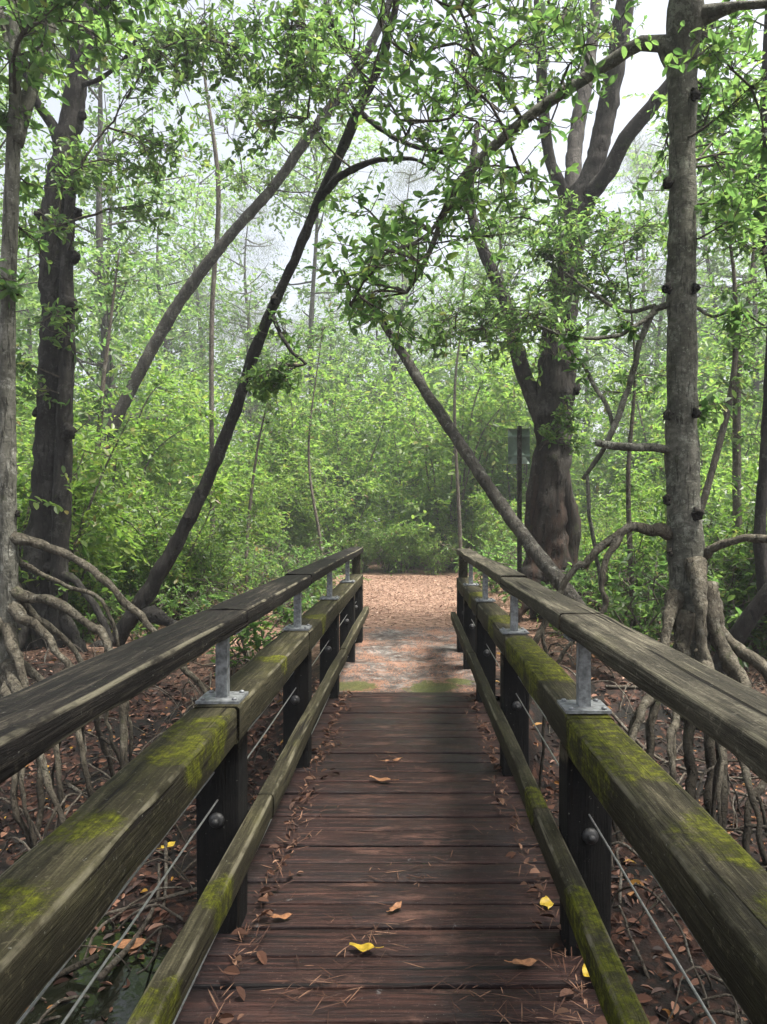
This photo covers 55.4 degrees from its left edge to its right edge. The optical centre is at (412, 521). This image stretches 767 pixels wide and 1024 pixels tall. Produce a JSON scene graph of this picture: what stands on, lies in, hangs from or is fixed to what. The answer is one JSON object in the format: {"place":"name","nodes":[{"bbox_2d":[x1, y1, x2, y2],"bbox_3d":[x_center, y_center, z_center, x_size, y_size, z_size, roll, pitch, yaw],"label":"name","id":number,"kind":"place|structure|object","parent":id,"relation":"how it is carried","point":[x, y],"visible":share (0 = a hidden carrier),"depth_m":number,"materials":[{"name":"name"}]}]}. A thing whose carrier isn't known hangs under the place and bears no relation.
{"place":"outdoors","nodes":[
{"label":"outdoors","id":0,"kind":"place"},
{"bbox_2d":[14,851,169,1023],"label":"water","id":1,"kind":"structure","parent":0,"point":[119,999],"depth_m":3.13,"materials":[{"name":"green liquid"}]},
{"bbox_2d":[0,527,766,1023],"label":"ground","id":2,"kind":"structure","parent":0,"point":[646,945],"depth_m":5.82,"materials":[{"name":"brown soil"}]},
{"bbox_2d":[0,173,133,460],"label":"woodland tree","id":3,"kind":"object","parent":2,"relation":"on","point":[30,349],"visible":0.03,"depth_m":26.16,"materials":[{"name":"green plant"}]},
{"bbox_2d":[0,66,167,509],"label":"woodland tree","id":4,"kind":"object","parent":2,"relation":"on","point":[30,161],"visible":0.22,"depth_m":16.23,"materials":[{"name":"green plant"}]},
{"bbox_2d":[68,567,120,642],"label":"shrub","id":5,"kind":"object","parent":2,"relation":"on","point":[87,637],"visible":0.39,"depth_m":8.33,"materials":[{"name":"green plant"}]},
{"bbox_2d":[16,377,179,629],"bbox_3d":[-4.482,0.169,8.337,3.287,3.822,2.638,0,0,-32],"label":"leafy shrub","id":6,"kind":"object","parent":2,"relation":"on","point":[81,495],"visible":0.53,"depth_m":8.36,"materials":[{"name":"green plant"}]},
{"bbox_2d":[1,61,215,480],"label":"woodland tree","id":7,"kind":"object","parent":2,"relation":"on","point":[91,231],"visible":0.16,"depth_m":21.99,"materials":[{"name":"green plant"}]},
{"bbox_2d":[69,527,161,628],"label":"leafy shrub","id":8,"kind":"object","parent":2,"relation":"on","point":[123,576],"visible":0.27,"depth_m":9.43,"materials":[{"name":"green plant"}]},
{"bbox_2d":[73,236,162,553],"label":"sapling","id":9,"kind":"object","parent":2,"relation":"on","point":[99,402],"visible":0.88,"depth_m":9.99,"materials":[{"name":"green plant"}]},
{"bbox_2d":[16,315,239,574],"bbox_3d":[-5.840,-1.173,14.739,4.759,5.906,4.789,0,0,11],"label":"tall thicket","id":10,"kind":"object","parent":2,"relation":"on","point":[165,445],"visible":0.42,"depth_m":14.59,"materials":[{"name":"green plant"}]},
{"bbox_2d":[83,580,182,639],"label":"shrub","id":11,"kind":"object","parent":2,"relation":"on","point":[139,624],"visible":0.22,"depth_m":8.77,"materials":[{"name":"green plant"}]},
{"bbox_2d":[73,352,216,521],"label":"tall thicket","id":12,"kind":"object","parent":2,"relation":"on","point":[92,386],"visible":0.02,"depth_m":24.11,"materials":[{"name":"green plant"}]},
{"bbox_2d":[0,0,297,489],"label":"woodland tree","id":13,"kind":"object","parent":2,"relation":"on","point":[99,249],"visible":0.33,"depth_m":19.80,"materials":[{"name":"green plant"}]},
{"bbox_2d":[80,392,217,560],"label":"tall thicket","id":14,"kind":"object","parent":2,"relation":"on","point":[182,471],"visible":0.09,"depth_m":19.23,"materials":[{"name":"green plant"}]},
{"bbox_2d":[16,0,287,651],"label":"burled tree","id":15,"kind":"object","parent":2,"relation":"on","point":[66,164],"visible":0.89,"depth_m":7.67,"materials":[{"name":"green plant"}]},
{"bbox_2d":[17,441,293,626],"bbox_3d":[-3.410,0.324,9.792,2.632,2.539,3.711,0,0,10],"label":"leafy shrub","id":16,"kind":"object","parent":2,"relation":"on","point":[218,488],"visible":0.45,"depth_m":9.69,"materials":[{"name":"green plant"}]},
{"bbox_2d":[74,144,261,440],"bbox_3d":[-9.540,-6.041,28.351,7.844,15.577,8.736,0,0,-45],"label":"woodland tree","id":17,"kind":"object","parent":2,"relation":"on","point":[196,363],"visible":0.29,"depth_m":27.56,"materials":[{"name":"green plant"}]},
{"bbox_2d":[0,0,343,848],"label":"mangrove tree","id":18,"kind":"object","parent":2,"relation":"on","point":[30,24],"visible":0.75,"depth_m":4.95,"materials":[{"name":"grey plant"}]},
{"bbox_2d":[117,276,238,442],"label":"woodland tree","id":19,"kind":"object","parent":2,"relation":"on","point":[195,347],"visible":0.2,"depth_m":33.57,"materials":[{"name":"green plant"}]},
{"bbox_2d":[130,237,256,465],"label":"woodland tree","id":20,"kind":"object","parent":2,"relation":"on","point":[183,276],"visible":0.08,"depth_m":39.94,"materials":[{"name":"green plant"}]},
{"bbox_2d":[112,133,278,530],"bbox_3d":[-10.390,-8.135,35.926,10.014,19.911,8.992,0,0,44],"label":"woodland tree","id":21,"kind":"object","parent":2,"relation":"on","point":[188,169],"visible":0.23,"depth_m":34.97,"materials":[{"name":"green plant"}]},
{"bbox_2d":[162,581,231,618],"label":"shrub","id":22,"kind":"object","parent":2,"relation":"on","point":[205,604],"visible":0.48,"depth_m":8.81,"materials":[{"name":"green plant"}]},
{"bbox_2d":[124,498,271,614],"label":"shade shrub","id":23,"kind":"object","parent":2,"relation":"on","point":[223,532],"visible":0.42,"depth_m":10.07,"materials":[{"name":"green plant"}]},
{"bbox_2d":[155,559,255,612],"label":"shrub","id":24,"kind":"object","parent":2,"relation":"on","point":[213,577],"visible":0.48,"depth_m":9.90,"materials":[{"name":"green plant"}]},
{"bbox_2d":[169,2,256,553],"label":"sapling","id":25,"kind":"object","parent":2,"relation":"on","point":[217,163],"visible":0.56,"depth_m":13.96,"materials":[{"name":"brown plant"}]},
{"bbox_2d":[142,466,300,583],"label":"leafy shrub","id":26,"kind":"object","parent":2,"relation":"on","point":[257,499],"visible":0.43,"depth_m":15.82,"materials":[{"name":"green plant"}]},
{"bbox_2d":[185,536,277,594],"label":"shrub","id":27,"kind":"object","parent":2,"relation":"on","point":[254,554],"visible":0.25,"depth_m":13.00,"materials":[{"name":"green plant"}]},
{"bbox_2d":[77,0,392,506],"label":"leaning tree","id":28,"kind":"object","parent":2,"relation":"on","point":[192,284],"visible":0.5,"depth_m":12.22,"materials":[{"name":"green plant"}]},
{"bbox_2d":[157,385,324,555],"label":"tall thicket","id":29,"kind":"object","parent":2,"relation":"on","point":[238,454],"visible":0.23,"depth_m":17.77,"materials":[{"name":"green plant"}]},
{"bbox_2d":[192,184,295,444],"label":"feathery pine","id":30,"kind":"object","parent":2,"relation":"on","point":[252,246],"visible":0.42,"depth_m":36.54,"materials":[{"name":"green plant"}]},
{"bbox_2d":[185,273,314,502],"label":"woodland tree","id":31,"kind":"object","parent":2,"relation":"on","point":[249,405],"visible":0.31,"depth_m":27.31,"materials":[{"name":"green plant"}]},
{"bbox_2d":[155,448,344,576],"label":"leafy shrub","id":32,"kind":"object","parent":2,"relation":"on","point":[290,482],"visible":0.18,"depth_m":18.14,"materials":[{"name":"green plant"}]},
{"bbox_2d":[202,568,338,674],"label":"shrub","id":33,"kind":"object","parent":2,"relation":"on","point":[244,634],"visible":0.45,"depth_m":7.24,"materials":[{"name":"green plant"}]},
{"bbox_2d":[240,346,306,590],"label":"sapling","id":34,"kind":"object","parent":2,"relation":"on","point":[267,406],"visible":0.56,"depth_m":12.98,"materials":[{"name":"green plant"}]},
{"bbox_2d":[196,324,362,569],"bbox_3d":[-3.514,-1.652,20.503,5.003,7.431,5.294,0,0,-21],"label":"tall thicket","id":35,"kind":"object","parent":2,"relation":"on","point":[288,439],"visible":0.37,"depth_m":19.91,"materials":[{"name":"green plant"}]},
{"bbox_2d":[237,557,326,624],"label":"shrub","id":36,"kind":"object","parent":2,"relation":"on","point":[305,604],"visible":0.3,"depth_m":9.88,"materials":[{"name":"green plant"}]},
{"bbox_2d":[227,437,339,566],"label":"leafy shrub","id":37,"kind":"object","parent":2,"relation":"on","point":[319,458],"visible":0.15,"depth_m":20.66,"materials":[{"name":"green plant"}]},
{"bbox_2d":[254,530,350,593],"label":"shrub","id":38,"kind":"object","parent":2,"relation":"on","point":[304,553],"visible":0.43,"depth_m":14.25,"materials":[{"name":"green plant"}]},
{"bbox_2d":[201,85,428,443],"bbox_3d":[-3.624,-7.563,28.680,9.837,18.665,9.721,0,0,-15],"label":"woodland tree","id":39,"kind":"object","parent":2,"relation":"on","point":[297,185],"visible":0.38,"depth_m":28.55,"materials":[{"name":"green plant"}]},
{"bbox_2d":[288,314,354,584],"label":"sapling","id":40,"kind":"object","parent":2,"relation":"on","point":[307,342],"visible":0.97,"depth_m":14.98,"materials":[{"name":"green plant"}]},
{"bbox_2d":[297,276,362,409],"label":"feathery pine","id":41,"kind":"object","parent":2,"relation":"on","point":[318,296],"visible":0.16,"depth_m":36.22,"materials":[{"name":"green plant"}]},
{"bbox_2d":[88,0,581,660],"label":"leaning mangrove","id":42,"kind":"object","parent":2,"relation":"on","point":[294,52],"visible":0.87,"depth_m":6.63,"materials":[{"name":"green plant"}]},
{"bbox_2d":[284,293,387,481],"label":"woodland tree","id":43,"kind":"object","parent":2,"relation":"on","point":[307,318],"visible":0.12,"depth_m":37.40,"materials":[{"name":"green plant"}]},
{"bbox_2d":[264,339,408,559],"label":"tall thicket","id":44,"kind":"object","parent":2,"relation":"on","point":[364,440],"visible":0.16,"depth_m":24.11,"materials":[{"name":"green plant"}]},
{"bbox_2d":[274,359,402,549],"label":"tall thicket","id":45,"kind":"object","parent":2,"relation":"on","point":[373,399],"visible":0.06,"depth_m":27.13,"materials":[{"name":"green plant"}]},
{"bbox_2d":[258,461,422,571],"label":"leafy shrub","id":46,"kind":"object","parent":2,"relation":"on","point":[332,518],"visible":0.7,"depth_m":19.77,"materials":[{"name":"green plant"}]},
{"bbox_2d":[267,355,438,561],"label":"tall thicket","id":47,"kind":"object","parent":2,"relation":"on","point":[347,463],"visible":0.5,"depth_m":22.59,"materials":[{"name":"green plant"}]},
{"bbox_2d":[348,528,389,572],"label":"leafy shrub","id":48,"kind":"object","parent":2,"relation":"on","point":[363,558],"visible":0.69,"depth_m":20.01,"materials":[{"name":"green plant"}]},
{"bbox_2d":[0,547,766,1023],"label":"footbridge","id":49,"kind":"object","parent":2,"relation":"on","point":[66,881],"visible":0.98,"depth_m":2.25,"materials":[{"name":"wood"}]},
{"bbox_2d":[198,689,606,1023],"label":"needle litter","id":50,"kind":"object","parent":49,"relation":"on","point":[224,1018],"visible":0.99,"depth_m":2.42,"materials":[{"name":"brown plant"}]},
{"bbox_2d":[0,631,766,1023],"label":"root tangle","id":51,"kind":"object","parent":2,"relation":"on","point":[618,895],"visible":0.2,"depth_m":4.10,"materials":[{"name":"brown plant"}]},
{"bbox_2d":[0,645,766,1023],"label":"wet leaves","id":52,"kind":"object","parent":2,"relation":"on","point":[666,1013],"visible":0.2,"depth_m":4.31,"materials":[{"name":"brown plant"}]},
{"bbox_2d":[97,863,160,980],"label":"fallen branch","id":53,"kind":"object","parent":52,"relation":"on","point":[108,968],"depth_m":3.42,"materials":[{"name":"brown wood"}]},
{"bbox_2d":[358,517,410,572],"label":"leafy shrub","id":54,"kind":"object","parent":2,"relation":"on","point":[376,555],"visible":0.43,"depth_m":20.13,"materials":[{"name":"green plant"}]},
{"bbox_2d":[304,237,475,551],"bbox_3d":[-0.937,-5.328,31.635,7.862,14.051,7.060,0,0,-27],"label":"woodland tree","id":55,"kind":"object","parent":2,"relation":"on","point":[339,338],"visible":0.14,"depth_m":31.43,"materials":[{"name":"green plant"}]},
{"bbox_2d":[307,198,480,547],"bbox_3d":[-0.846,-5.476,28.349,7.705,14.428,8.581,0,0,-15],"label":"woodland tree","id":56,"kind":"object","parent":2,"relation":"on","point":[401,298],"visible":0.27,"depth_m":28.09,"materials":[{"name":"green plant"}]},
{"bbox_2d":[23,573,764,741],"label":"fallen leaves","id":57,"kind":"object","parent":2,"relation":"on","point":[395,586],"depth_m":11.62,"materials":[{"name":"brown plant"}]},
{"bbox_2d":[610,348,762,571],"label":"tall thicket","id":58,"kind":"object","parent":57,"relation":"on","point":[706,453],"visible":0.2,"depth_m":14.65,"materials":[{"name":"green plant"}]},
{"bbox_2d":[346,513,446,573],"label":"leafy shrub","id":59,"kind":"object","parent":2,"relation":"on","point":[387,539],"visible":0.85,"depth_m":19.46,"materials":[{"name":"green plant"}]},
{"bbox_2d":[363,490,460,568],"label":"leafy shrub","id":60,"kind":"object","parent":2,"relation":"on","point":[381,527],"visible":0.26,"depth_m":21.12,"materials":[{"name":"green plant"}]},
{"bbox_2d":[360,145,471,543],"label":"feathery pine","id":61,"kind":"object","parent":2,"relation":"on","point":[410,175],"visible":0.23,"depth_m":31.95,"materials":[{"name":"green plant"}]},
{"bbox_2d":[345,365,493,562],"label":"tall thicket","id":62,"kind":"object","parent":2,"relation":"on","point":[399,471],"visible":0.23,"depth_m":23.71,"materials":[{"name":"green plant"}]},
{"bbox_2d":[400,522,463,575],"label":"leafy shrub","id":63,"kind":"object","parent":2,"relation":"on","point":[425,548],"visible":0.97,"depth_m":18.85,"materials":[{"name":"green plant"}]},
{"bbox_2d":[399,461,498,567],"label":"leafy shrub","id":64,"kind":"object","parent":2,"relation":"on","point":[453,497],"visible":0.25,"depth_m":20.94,"materials":[{"name":"green plant"}]},
{"bbox_2d":[399,279,503,470],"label":"woodland tree","id":65,"kind":"object","parent":2,"relation":"on","point":[456,294],"visible":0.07,"depth_m":34.33,"materials":[{"name":"green plant"}]},
{"bbox_2d":[321,302,597,575],"bbox_3d":[1.561,-2.044,20.855,6.599,8.013,6.558,0,0,-33],"label":"tall thicket","id":66,"kind":"object","parent":2,"relation":"on","point":[486,439],"visible":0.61,"depth_m":20.40,"materials":[{"name":"green plant"}]},
{"bbox_2d":[399,219,529,435],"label":"woodland tree","id":67,"kind":"object","parent":2,"relation":"on","point":[465,249],"visible":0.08,"depth_m":37.55,"materials":[{"name":"green plant"}]},
{"bbox_2d":[430,497,503,571],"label":"leafy shrub","id":68,"kind":"object","parent":2,"relation":"on","point":[481,534],"visible":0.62,"depth_m":19.50,"materials":[{"name":"green plant"}]},
{"bbox_2d":[437,300,496,576],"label":"sapling","id":69,"kind":"object","parent":2,"relation":"on","point":[457,475],"visible":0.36,"depth_m":16.97,"materials":[{"name":"green plant"}]},
{"bbox_2d":[324,292,614,670],"bbox_3d":[0.673,-0.728,8.333,3.940,4.313,0.873,0,0,37],"label":"fallen tree","id":70,"kind":"object","parent":2,"relation":"on","point":[546,564],"visible":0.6,"depth_m":8.37,"materials":[{"name":"brown plant"}]},
{"bbox_2d":[426,468,524,552],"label":"leafy shrub","id":71,"kind":"object","parent":2,"relation":"on","point":[461,489],"visible":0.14,"depth_m":20.30,"materials":[{"name":"green plant"}]},
{"bbox_2d":[440,530,525,593],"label":"shrub","id":72,"kind":"object","parent":2,"relation":"on","point":[494,548],"visible":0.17,"depth_m":14.68,"materials":[{"name":"green plant"}]},
{"bbox_2d":[462,485,525,556],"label":"leafy shrub","id":73,"kind":"object","parent":2,"relation":"on","point":[478,495],"visible":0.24,"depth_m":18.04,"materials":[{"name":"green plant"}]},
{"bbox_2d":[395,326,611,546],"bbox_3d":[3.372,-2.160,22.350,6.679,8.141,6.721,0,0,-36],"label":"tall thicket","id":74,"kind":"object","parent":2,"relation":"on","point":[508,485],"visible":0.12,"depth_m":21.79,"materials":[{"name":"green plant"}]},
{"bbox_2d":[407,131,614,496],"bbox_3d":[3.574,-6.853,28.506,8.365,17.392,9.754,0,0,33],"label":"woodland tree","id":75,"kind":"object","parent":2,"relation":"on","point":[501,266],"visible":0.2,"depth_m":28.74,"materials":[{"name":"green plant"}]},
{"bbox_2d":[435,185,599,467],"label":"woodland tree","id":76,"kind":"object","parent":2,"relation":"on","point":[520,280],"visible":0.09,"depth_m":36.93,"materials":[{"name":"green plant"}]},
{"bbox_2d":[508,426,529,617],"bbox_3d":[1.519,0.167,10.361,0.310,3.029,0.102,0,0,0],"label":"sign","id":77,"kind":"object","parent":2,"relation":"on","point":[519,446],"visible":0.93,"depth_m":10.32,"materials":[{"name":"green metal"}]},
{"bbox_2d":[303,0,766,871],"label":"knotted mangrove","id":78,"kind":"object","parent":2,"relation":"on","point":[693,616],"visible":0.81,"depth_m":5.08,"materials":[{"name":"green plant"}]},
{"bbox_2d":[378,0,724,622],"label":"forked tree","id":79,"kind":"object","parent":2,"relation":"on","point":[552,521],"visible":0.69,"depth_m":9.37,"materials":[{"name":"green plant"}]},
{"bbox_2d":[523,245,667,515],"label":"woodland tree","id":80,"kind":"object","parent":2,"relation":"on","point":[586,378],"visible":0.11,"depth_m":37.33,"materials":[{"name":"green plant"}]},
{"bbox_2d":[570,429,655,549],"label":"tall thicket","id":81,"kind":"object","parent":2,"relation":"on","point":[608,454],"visible":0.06,"depth_m":29.50,"materials":[{"name":"green plant"}]},
{"bbox_2d":[575,487,666,618],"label":"leafy shrub","id":82,"kind":"object","parent":2,"relation":"on","point":[636,540],"visible":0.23,"depth_m":10.35,"materials":[{"name":"green plant"}]},
{"bbox_2d":[582,241,666,625],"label":"sapling","id":83,"kind":"object","parent":2,"relation":"on","point":[629,486],"visible":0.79,"depth_m":8.98,"materials":[{"name":"green plant"}]},
{"bbox_2d":[582,115,667,481],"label":"feathery pine","id":84,"kind":"object","parent":2,"relation":"on","point":[632,182],"visible":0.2,"depth_m":36.53,"materials":[{"name":"green plant"}]},
{"bbox_2d":[549,507,708,640],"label":"shrub","id":85,"kind":"object","parent":2,"relation":"on","point":[624,613],"visible":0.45,"depth_m":8.46,"materials":[{"name":"green plant"}]},
{"bbox_2d":[531,138,729,456],"bbox_3d":[10.158,-7.529,31.130,8.938,18.613,9.953,0,0,38],"label":"woodland tree","id":86,"kind":"object","parent":2,"relation":"on","point":[653,333],"visible":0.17,"depth_m":31.18,"materials":[{"name":"green plant"}]},
{"bbox_2d":[550,539,720,647],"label":"shrub","id":87,"kind":"object","parent":2,"relation":"on","point":[617,597],"visible":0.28,"depth_m":7.38,"materials":[{"name":"green plant"}]},
{"bbox_2d":[579,285,708,476],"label":"woodland tree","id":88,"kind":"object","parent":2,"relation":"on","point":[624,346],"visible":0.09,"depth_m":36.09,"materials":[{"name":"green plant"}]},
{"bbox_2d":[581,468,707,566],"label":"leafy shrub","id":89,"kind":"object","parent":2,"relation":"on","point":[609,516],"visible":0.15,"depth_m":14.93,"materials":[{"name":"green plant"}]},
{"bbox_2d":[571,294,761,510],"bbox_3d":[7.505,-2.249,21.453,6.333,8.979,5.986,0,0,-39],"label":"tall thicket","id":90,"kind":"object","parent":2,"relation":"on","point":[707,351],"visible":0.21,"depth_m":21.29,"materials":[{"name":"green plant"}]},
{"bbox_2d":[575,69,766,457],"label":"woodland tree","id":91,"kind":"object","parent":2,"relation":"on","point":[659,203],"visible":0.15,"depth_m":26.60,"materials":[{"name":"green plant"}]},
{"bbox_2d":[580,303,764,495],"bbox_3d":[8.727,-2.447,23.874,6.288,9.386,6.654,0,0,-29],"label":"tall thicket","id":92,"kind":"object","parent":2,"relation":"on","point":[716,332],"visible":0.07,"depth_m":23.30,"materials":[{"name":"green plant"}]},
{"bbox_2d":[597,459,754,567],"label":"leafy shrub","id":93,"kind":"object","parent":2,"relation":"on","point":[725,503],"visible":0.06,"depth_m":11.54,"materials":[{"name":"green plant"}]},
{"bbox_2d":[614,185,748,450],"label":"feathery pine","id":94,"kind":"object","parent":2,"relation":"on","point":[699,263],"visible":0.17,"depth_m":29.26,"materials":[{"name":"green plant"}]},
{"bbox_2d":[616,468,746,554],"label":"leafy shrub","id":95,"kind":"object","parent":2,"relation":"on","point":[643,487],"visible":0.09,"depth_m":13.43,"materials":[{"name":"green plant"}]},
{"bbox_2d":[606,100,766,456],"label":"woodland tree","id":96,"kind":"object","parent":2,"relation":"on","point":[757,264],"visible":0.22,"depth_m":24.17,"materials":[{"name":"green plant"}]},
{"bbox_2d":[623,458,766,673],"bbox_3d":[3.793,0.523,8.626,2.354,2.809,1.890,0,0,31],"label":"leafy shrub","id":97,"kind":"object","parent":2,"relation":"on","point":[659,500],"visible":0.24,"depth_m":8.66,"materials":[{"name":"green plant"}]},
{"bbox_2d":[647,0,766,614],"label":"slim tree","id":98,"kind":"object","parent":2,"relation":"on","point":[760,554],"visible":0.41,"depth_m":6.98,"materials":[{"name":"green plant"}]},
{"bbox_2d":[666,533,766,671],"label":"shrub","id":99,"kind":"object","parent":2,"relation":"on","point":[732,578],"visible":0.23,"depth_m":7.85,"materials":[{"name":"green plant"}]},
{"bbox_2d":[670,182,765,640],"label":"sapling","id":100,"kind":"object","parent":2,"relation":"on","point":[745,383],"visible":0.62,"depth_m":8.48,"materials":[{"name":"green plant"}]},
{"bbox_2d":[697,239,766,607],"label":"sapling","id":101,"kind":"object","parent":2,"relation":"on","point":[736,434],"visible":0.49,"depth_m":8.96,"materials":[{"name":"green plant"}]},
{"bbox_2d":[712,582,766,674],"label":"stooping tree","id":102,"kind":"object","parent":2,"relation":"on","point":[751,615],"visible":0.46,"depth_m":6.21,"materials":[{"name":"brown plant"}]},
{"bbox_2d":[0,0,766,521],"label":"sky","id":103,"kind":"structure","parent":0,"point":[643,73],"materials":[{"name":"white"}]},
{"bbox_2d":[312,626,499,697],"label":"path","id":104,"kind":"structure","parent":0,"point":[390,665],"depth_m":7.03,"materials":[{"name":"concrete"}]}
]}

